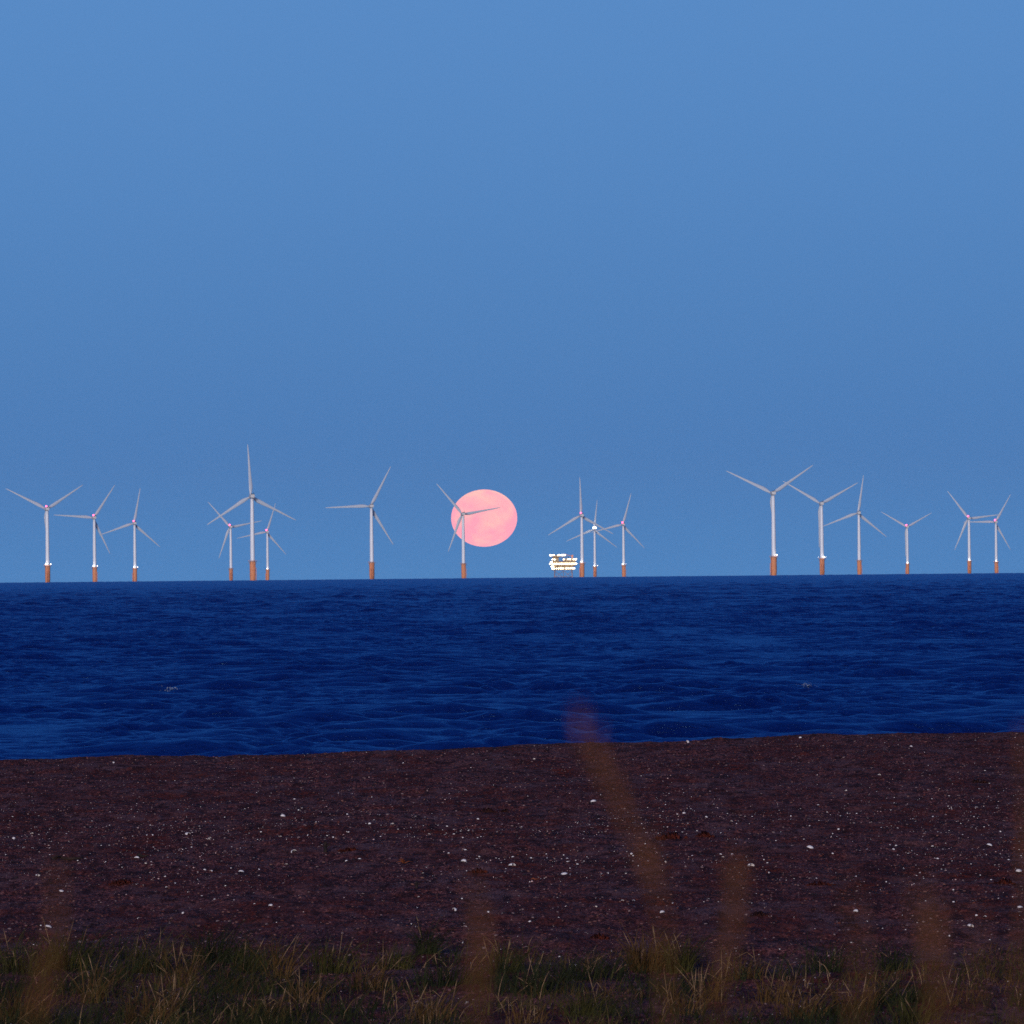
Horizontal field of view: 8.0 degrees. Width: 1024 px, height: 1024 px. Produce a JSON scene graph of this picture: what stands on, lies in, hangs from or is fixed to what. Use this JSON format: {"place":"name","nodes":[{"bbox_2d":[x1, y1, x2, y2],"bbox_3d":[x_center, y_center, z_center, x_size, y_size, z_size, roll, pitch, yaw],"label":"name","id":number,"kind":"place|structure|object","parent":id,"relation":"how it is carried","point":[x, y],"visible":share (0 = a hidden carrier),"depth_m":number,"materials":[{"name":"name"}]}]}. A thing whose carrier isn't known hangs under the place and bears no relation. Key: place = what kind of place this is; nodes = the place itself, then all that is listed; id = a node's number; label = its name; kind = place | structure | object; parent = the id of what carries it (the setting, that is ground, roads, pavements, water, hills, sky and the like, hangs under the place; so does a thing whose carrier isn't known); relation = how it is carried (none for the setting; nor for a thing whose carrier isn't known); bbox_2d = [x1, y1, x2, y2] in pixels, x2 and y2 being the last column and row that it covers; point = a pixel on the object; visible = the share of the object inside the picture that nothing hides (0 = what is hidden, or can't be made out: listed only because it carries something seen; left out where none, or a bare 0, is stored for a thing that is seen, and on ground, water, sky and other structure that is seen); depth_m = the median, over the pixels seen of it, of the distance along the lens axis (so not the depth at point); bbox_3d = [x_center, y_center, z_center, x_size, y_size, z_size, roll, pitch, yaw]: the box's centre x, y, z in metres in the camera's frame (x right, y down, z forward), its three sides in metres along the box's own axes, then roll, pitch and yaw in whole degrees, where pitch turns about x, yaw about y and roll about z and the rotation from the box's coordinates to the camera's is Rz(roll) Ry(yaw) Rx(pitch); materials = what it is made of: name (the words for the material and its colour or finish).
{"place":"outdoors","nodes":[
{"label":"outdoors","id":0,"kind":"place"},
{"bbox_2d":[451,489,516,546],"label":"moon","id":1,"kind":"object","parent":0,"point":[493,527],"visible":0.98,"depth_m":59806.73,"materials":[{"name":"pink"}]},
{"bbox_2d":[0,732,1023,1023],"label":"beach","id":2,"kind":"structure","parent":0,"point":[892,908],"depth_m":74.83,"materials":[{"name":"brown gravel"}]},
{"bbox_2d":[0,926,72,976],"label":"grass tuft","id":3,"kind":"object","parent":2,"relation":"on","point":[13,959],"visible":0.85,"depth_m":57.43,"materials":[{"name":"plant"}]},
{"bbox_2d":[0,980,88,1023],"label":"grass tuft","id":4,"kind":"object","parent":2,"relation":"on","point":[17,1005],"visible":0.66,"depth_m":52.61,"materials":[{"name":"plant"}]},
{"bbox_2d":[33,846,59,1023],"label":"grass stalk","id":5,"kind":"object","parent":2,"relation":"on","point":[49,968],"depth_m":2.55,"materials":[{"name":"brown plant"}]},
{"bbox_2d":[51,855,83,859],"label":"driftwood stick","id":6,"kind":"object","parent":2,"relation":"on","point":[63,858],"visible":0.94,"depth_m":75.18,"materials":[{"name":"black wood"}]},
{"bbox_2d":[14,916,132,970],"bbox_3d":[-3.480,3.437,58.128,1.226,0.461,0.984,-1,0,0],"label":"grass tuft","id":7,"kind":"object","parent":2,"relation":"on","point":[66,960],"visible":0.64,"depth_m":58.09,"materials":[{"name":"plant"}]},
{"bbox_2d":[56,940,139,1003],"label":"grass tuft","id":8,"kind":"object","parent":2,"relation":"on","point":[99,985],"visible":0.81,"depth_m":54.10,"materials":[{"name":"plant"}]},
{"bbox_2d":[62,925,172,980],"bbox_3d":[-3.110,3.447,57.084,0.918,0.451,1.100,-1,0,21],"label":"grass tuft","id":9,"kind":"object","parent":2,"relation":"on","point":[119,962],"visible":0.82,"depth_m":57.05,"materials":[{"name":"plant"}]},
{"bbox_2d":[108,878,135,885],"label":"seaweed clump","id":10,"kind":"object","parent":2,"relation":"on","point":[121,882],"visible":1,"depth_m":70.27,"materials":[{"name":"brown plant"}]},
{"bbox_2d":[91,972,215,1023],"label":"grass tuft","id":11,"kind":"object","parent":2,"relation":"on","point":[134,1014],"visible":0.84,"depth_m":52.46,"materials":[{"name":"plant"}]},
{"bbox_2d":[105,916,202,972],"bbox_3d":[-2.852,3.461,58.197,0.996,0.464,1.031,0,0,-23],"label":"grass tuft","id":12,"kind":"object","parent":2,"relation":"on","point":[146,958],"visible":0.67,"depth_m":58.12,"materials":[{"name":"plant"}]},
{"bbox_2d":[149,931,224,987],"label":"grass tuft","id":13,"kind":"object","parent":2,"relation":"on","point":[183,978],"visible":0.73,"depth_m":56.52,"materials":[{"name":"plant"}]},
{"bbox_2d":[169,911,268,963],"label":"grass tuft","id":14,"kind":"object","parent":2,"relation":"on","point":[218,953],"visible":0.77,"depth_m":59.07,"materials":[{"name":"plant"}]},
{"bbox_2d":[207,929,311,972],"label":"grass tuft","id":15,"kind":"object","parent":2,"relation":"on","point":[243,957],"visible":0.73,"depth_m":58.14,"materials":[{"name":"plant"}]},
{"bbox_2d":[219,983,311,1022],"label":"grass tuft","id":16,"kind":"object","parent":2,"relation":"on","point":[266,1005],"visible":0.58,"depth_m":52.28,"materials":[{"name":"plant"}]},
{"bbox_2d":[228,923,315,977],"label":"grass tuft","id":17,"kind":"object","parent":2,"relation":"on","point":[284,962],"visible":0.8,"depth_m":57.31,"materials":[{"name":"plant"}]},
{"bbox_2d":[272,963,346,1003],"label":"grass tuft","id":18,"kind":"object","parent":2,"relation":"on","point":[306,995],"visible":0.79,"depth_m":54.35,"materials":[{"name":"plant"}]},
{"bbox_2d":[323,841,329,851],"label":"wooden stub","id":19,"kind":"object","parent":2,"relation":"on","point":[325,845],"visible":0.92,"depth_m":76.28,"materials":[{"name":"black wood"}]},
{"bbox_2d":[303,931,378,974],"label":"grass tuft","id":20,"kind":"object","parent":2,"relation":"on","point":[330,967],"visible":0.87,"depth_m":57.76,"materials":[{"name":"plant"}]},
{"bbox_2d":[338,847,364,851],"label":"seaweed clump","id":21,"kind":"object","parent":2,"relation":"on","point":[347,849],"visible":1,"depth_m":75.92,"materials":[{"name":"brown plant"}]},
{"bbox_2d":[323,934,461,990],"bbox_3d":[-0.997,3.441,56.136,0.862,0.508,0.876,-1,-1,45],"label":"grass tuft","id":22,"kind":"object","parent":2,"relation":"on","point":[374,984],"visible":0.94,"depth_m":56.02,"materials":[{"name":"plant"}]},
{"bbox_2d":[375,930,454,969],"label":"grass tuft","id":23,"kind":"object","parent":2,"relation":"on","point":[405,967],"visible":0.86,"depth_m":58.27,"materials":[{"name":"plant"}]},
{"bbox_2d":[394,913,468,954],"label":"grass tuft","id":24,"kind":"object","parent":2,"relation":"on","point":[432,950],"visible":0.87,"depth_m":60.31,"materials":[{"name":"plant"}]},
{"bbox_2d":[391,974,491,1023],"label":"grass tuft","id":25,"kind":"object","parent":2,"relation":"on","point":[432,1013],"visible":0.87,"depth_m":52.30,"materials":[{"name":"plant"}]},
{"bbox_2d":[401,940,507,986],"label":"grass tuft","id":26,"kind":"object","parent":2,"relation":"on","point":[446,974],"visible":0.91,"depth_m":56.09,"materials":[{"name":"plant"}]},
{"bbox_2d":[468,868,487,872],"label":"seaweed clump","id":27,"kind":"object","parent":2,"relation":"on","point":[480,870],"visible":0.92,"depth_m":72.31,"materials":[{"name":"brown plant"}]},
{"bbox_2d":[470,859,487,1023],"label":"grass stalk","id":28,"kind":"object","parent":2,"relation":"on","point":[478,981],"depth_m":2.55,"materials":[{"name":"brown plant"}]},
{"bbox_2d":[478,808,495,812],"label":"seaweed clump","id":29,"kind":"object","parent":2,"relation":"on","point":[487,810],"visible":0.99,"depth_m":85.51,"materials":[{"name":"brown plant"}]},
{"bbox_2d":[467,927,551,974],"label":"grass tuft","id":30,"kind":"object","parent":2,"relation":"on","point":[500,960],"visible":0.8,"depth_m":57.20,"materials":[{"name":"plant"}]},
{"bbox_2d":[1,934,1021,1023],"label":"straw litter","id":31,"kind":"object","parent":2,"relation":"on","point":[437,998],"visible":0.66,"depth_m":53.59,"materials":[{"name":"brown plant"}]},
{"bbox_2d":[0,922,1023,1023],"bbox_3d":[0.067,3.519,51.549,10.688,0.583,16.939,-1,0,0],"label":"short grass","id":32,"kind":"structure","parent":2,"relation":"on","point":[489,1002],"depth_m":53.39,"materials":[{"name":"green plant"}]},
{"bbox_2d":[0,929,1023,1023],"bbox_3d":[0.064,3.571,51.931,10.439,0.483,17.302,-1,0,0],"label":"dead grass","id":33,"kind":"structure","parent":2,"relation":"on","point":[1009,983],"depth_m":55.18,"materials":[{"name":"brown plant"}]},
{"bbox_2d":[0,733,1023,1023],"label":"pebbles","id":34,"kind":"object","parent":2,"relation":"on","point":[528,857],"visible":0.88,"depth_m":76.04,"materials":[{"name":"white"}]},
{"bbox_2d":[0,737,1023,1023],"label":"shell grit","id":35,"kind":"object","parent":2,"relation":"on","point":[470,857],"visible":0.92,"depth_m":78.43,"materials":[{"name":"white"}]},
{"bbox_2d":[485,990,570,1023],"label":"grass tuft","id":36,"kind":"object","parent":2,"relation":"on","point":[516,1017],"visible":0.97,"depth_m":51.83,"materials":[{"name":"plant"}]},
{"bbox_2d":[476,942,624,997],"bbox_3d":[0.307,3.448,55.149,1.260,0.435,1.409,-1,0,0],"label":"grass tuft","id":37,"kind":"object","parent":2,"relation":"on","point":[538,984],"visible":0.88,"depth_m":55.11,"materials":[{"name":"plant"}]},
{"bbox_2d":[533,966,634,1016],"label":"grass tuft","id":38,"kind":"object","parent":2,"relation":"on","point":[587,1004],"visible":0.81,"depth_m":52.75,"materials":[{"name":"plant"}]},
{"bbox_2d":[590,932,609,939],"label":"seaweed clump","id":39,"kind":"object","parent":2,"relation":"on","point":[599,936],"visible":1,"depth_m":62.24,"materials":[{"name":"brown plant"}]},
{"bbox_2d":[555,941,653,982],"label":"grass tuft","id":40,"kind":"object","parent":2,"relation":"on","point":[620,972],"visible":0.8,"depth_m":56.79,"materials":[{"name":"plant"}]},
{"bbox_2d":[590,918,707,972],"bbox_3d":[1.136,3.449,58.268,1.067,0.486,1.100,-1,0,0],"label":"grass tuft","id":41,"kind":"object","parent":2,"relation":"on","point":[645,958],"visible":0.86,"depth_m":58.25,"materials":[{"name":"plant"}]},
{"bbox_2d":[655,831,687,839],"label":"seaweed clump","id":42,"kind":"object","parent":2,"relation":"on","point":[674,835],"visible":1,"depth_m":77.92,"materials":[{"name":"brown plant"}]},
{"bbox_2d":[637,923,726,973],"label":"grass tuft","id":43,"kind":"object","parent":2,"relation":"on","point":[682,959],"visible":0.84,"depth_m":58.04,"materials":[{"name":"plant"}]},
{"bbox_2d":[645,967,760,1014],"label":"grass tuft","id":44,"kind":"object","parent":2,"relation":"on","point":[686,1001],"visible":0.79,"depth_m":52.91,"materials":[{"name":"plant"}]},
{"bbox_2d":[695,831,714,836],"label":"seaweed clump","id":45,"kind":"object","parent":2,"relation":"on","point":[704,834],"visible":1,"depth_m":77.95,"materials":[{"name":"brown plant"}]},
{"bbox_2d":[659,945,761,1003],"bbox_3d":[1.449,3.412,53.880,0.835,0.450,0.963,-1,-1,38],"label":"grass tuft","id":46,"kind":"object","parent":2,"relation":"on","point":[716,985],"visible":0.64,"depth_m":53.86,"materials":[{"name":"plant"}]},
{"bbox_2d":[715,847,744,1023],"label":"grass stalk","id":47,"kind":"object","parent":2,"relation":"on","point":[733,917],"depth_m":2.80,"materials":[{"name":"brown plant"}]},
{"bbox_2d":[705,948,782,979],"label":"grass tuft","id":48,"kind":"object","parent":2,"relation":"on","point":[736,975],"visible":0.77,"depth_m":56.84,"materials":[{"name":"plant"}]},
{"bbox_2d":[750,911,768,916],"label":"seaweed clump","id":49,"kind":"object","parent":2,"relation":"on","point":[759,913],"visible":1,"depth_m":64.63,"materials":[{"name":"brown plant"}]},
{"bbox_2d":[734,957,815,1004],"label":"grass tuft","id":50,"kind":"object","parent":2,"relation":"on","point":[770,991],"visible":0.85,"depth_m":53.82,"materials":[{"name":"plant"}]},
{"bbox_2d":[759,973,855,1018],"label":"grass tuft","id":51,"kind":"object","parent":2,"relation":"on","point":[796,1009],"visible":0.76,"depth_m":52.73,"materials":[{"name":"plant"}]},
{"bbox_2d":[805,880,835,885],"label":"seaweed clump","id":52,"kind":"object","parent":2,"relation":"on","point":[819,882],"visible":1,"depth_m":69.57,"materials":[{"name":"brown plant"}]},
{"bbox_2d":[792,928,870,973],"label":"grass tuft","id":53,"kind":"object","parent":2,"relation":"on","point":[831,967],"visible":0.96,"depth_m":57.35,"materials":[{"name":"plant"}]},
{"bbox_2d":[845,873,861,1023],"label":"grass stalk","id":54,"kind":"object","parent":2,"relation":"on","point":[856,1002],"depth_m":2.38,"materials":[{"name":"brown plant"}]},
{"bbox_2d":[810,964,923,1013],"bbox_3d":[2.608,3.467,53.018,0.915,0.383,0.848,-1,0,0],"label":"grass tuft","id":55,"kind":"object","parent":2,"relation":"on","point":[861,999],"visible":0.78,"depth_m":53.00,"materials":[{"name":"plant"}]},
{"bbox_2d":[851,934,942,971],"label":"grass tuft","id":56,"kind":"object","parent":2,"relation":"on","point":[896,965],"visible":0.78,"depth_m":58.02,"materials":[{"name":"plant"}]},
{"bbox_2d":[860,968,960,1004],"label":"grass tuft","id":57,"kind":"object","parent":2,"relation":"on","point":[924,992],"visible":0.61,"depth_m":53.45,"materials":[{"name":"plant"}]},
{"bbox_2d":[874,980,960,1023],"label":"grass tuft","id":58,"kind":"object","parent":2,"relation":"on","point":[908,1017],"visible":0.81,"depth_m":51.77,"materials":[{"name":"plant"}]},
{"bbox_2d":[916,867,945,1023],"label":"grass stalk","id":59,"kind":"object","parent":2,"relation":"on","point":[937,991],"depth_m":2.29,"materials":[{"name":"brown plant"}]},
{"bbox_2d":[929,971,970,1005],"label":"grass tuft","id":60,"kind":"object","parent":2,"relation":"on","point":[955,1002],"visible":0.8,"depth_m":53.04,"materials":[{"name":"plant"}]},
{"bbox_2d":[967,903,980,1023],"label":"grass stalk","id":61,"kind":"object","parent":2,"relation":"on","point":[976,984],"depth_m":2.46,"materials":[{"name":"brown plant"}]},
{"bbox_2d":[971,779,989,782],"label":"seaweed clump","id":62,"kind":"object","parent":2,"relation":"on","point":[977,781],"visible":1,"depth_m":90.80,"materials":[{"name":"brown plant"}]},
{"bbox_2d":[976,1011,996,1015],"bbox_3d":[3.400,3.596,52.173,0.155,0.037,0.034,-1,0,15],"label":"driftwood stick","id":63,"kind":"object","parent":2,"relation":"on","point":[989,1014],"visible":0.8,"depth_m":52.16,"materials":[{"name":"black wood"}]},
{"bbox_2d":[988,878,1015,884],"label":"seaweed clump","id":64,"kind":"object","parent":2,"relation":"on","point":[1004,881],"visible":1,"depth_m":69.08,"materials":[{"name":"brown plant"}]},
{"bbox_2d":[1016,722,1023,1023],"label":"grass stalk","id":65,"kind":"object","parent":2,"relation":"on","point":[1018,980],"depth_m":2.80,"materials":[{"name":"brown plant"}]},
{"bbox_2d":[0,573,1023,759],"bbox_3d":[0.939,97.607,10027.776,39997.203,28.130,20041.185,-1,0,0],"label":"sea","id":66,"kind":"structure","parent":0,"point":[244,667],"depth_m":384.45,"materials":[{"name":"liquid"}]},
{"bbox_2d":[5,485,81,581],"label":"wind turbine","id":67,"kind":"object","parent":66,"relation":"in","point":[47,563],"visible":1,"depth_m":8262.75,"materials":[{"name":"white paint"}]},
{"bbox_2d":[57,485,114,581],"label":"wind turbine","id":68,"kind":"object","parent":66,"relation":"in","point":[94,567],"visible":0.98,"depth_m":9427.28,"materials":[{"name":"white paint"}]},
{"bbox_2d":[103,490,159,580],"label":"wind turbine","id":69,"kind":"object","parent":66,"relation":"in","point":[134,568],"visible":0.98,"depth_m":10367.19,"materials":[{"name":"white paint"}]},
{"bbox_2d":[208,502,259,580],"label":"wind turbine","id":70,"kind":"object","parent":66,"relation":"in","point":[230,553],"visible":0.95,"depth_m":11229.70,"materials":[{"name":"white paint"}]},
{"bbox_2d":[207,444,294,579],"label":"wind turbine","id":71,"kind":"object","parent":66,"relation":"in","point":[253,569],"visible":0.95,"depth_m":7189.10,"materials":[{"name":"white paint"}]},
{"bbox_2d":[239,503,285,579],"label":"wind turbine","id":72,"kind":"object","parent":66,"relation":"in","point":[267,555],"visible":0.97,"depth_m":12378.35,"materials":[{"name":"white paint"}]},
{"bbox_2d":[326,466,393,578],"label":"wind turbine","id":73,"kind":"object","parent":66,"relation":"in","point":[372,563],"visible":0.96,"depth_m":8283.31,"materials":[{"name":"white paint"}]},
{"bbox_2d":[437,484,499,577],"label":"wind turbine","id":74,"kind":"object","parent":66,"relation":"in","point":[463,570],"visible":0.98,"depth_m":9421.83,"materials":[{"name":"white paint"}]},
{"bbox_2d":[549,551,576,576],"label":"offshore substation","id":75,"kind":"object","parent":66,"relation":"in","point":[556,563],"visible":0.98,"depth_m":9791.20,"materials":[{"name":"grey paint"}]},
{"bbox_2d":[549,482,612,576],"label":"wind turbine","id":76,"kind":"object","parent":66,"relation":"in","point":[581,563],"visible":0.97,"depth_m":9776.25,"materials":[{"name":"white paint"}]},
{"bbox_2d":[567,504,615,576],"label":"wind turbine","id":77,"kind":"object","parent":66,"relation":"in","point":[595,568],"visible":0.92,"depth_m":12548.92,"materials":[{"name":"white paint"}]},
{"bbox_2d":[591,495,642,576],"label":"wind turbine","id":78,"kind":"object","parent":66,"relation":"in","point":[623,565],"visible":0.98,"depth_m":11503.94,"materials":[{"name":"white paint"}]},
{"bbox_2d":[727,465,812,574],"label":"wind turbine","id":79,"kind":"object","parent":66,"relation":"in","point":[773,563],"visible":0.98,"depth_m":7359.99,"materials":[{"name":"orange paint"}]},
{"bbox_2d":[783,481,857,574],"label":"wind turbine","id":80,"kind":"object","parent":66,"relation":"in","point":[821,541],"visible":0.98,"depth_m":8493.82,"materials":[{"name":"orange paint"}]},
{"bbox_2d":[824,475,886,574],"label":"wind turbine","id":81,"kind":"object","parent":66,"relation":"in","point":[859,566],"visible":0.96,"depth_m":9796.86,"materials":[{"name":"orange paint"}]},
{"bbox_2d":[882,512,930,573],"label":"wind turbine","id":82,"kind":"object","parent":66,"relation":"in","point":[906,526],"visible":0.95,"depth_m":12664.31,"materials":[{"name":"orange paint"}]},
{"bbox_2d":[948,492,1000,572],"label":"wind turbine","id":83,"kind":"object","parent":66,"relation":"in","point":[969,562],"visible":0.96,"depth_m":10921.30,"materials":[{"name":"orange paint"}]},
{"bbox_2d":[970,494,1010,572],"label":"wind turbine","id":84,"kind":"object","parent":66,"relation":"in","point":[996,566],"visible":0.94,"depth_m":11716.71,"materials":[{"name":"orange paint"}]},
{"bbox_2d":[0,927,1023,1023],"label":"dark grass","id":85,"kind":"structure","parent":0,"point":[214,990],"depth_m":53.53,"materials":[{"name":"green plant"}]},
{"bbox_2d":[0,0,1023,582],"label":"sky","id":86,"kind":"structure","parent":0,"point":[527,252],"materials":[{"name":"blue"}]},
{"bbox_2d":[575,702,667,1023],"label":"grass stalk","id":87,"kind":"object","parent":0,"point":[621,806],"depth_m":2.72,"materials":[{"name":"brown plant"}]}
]}

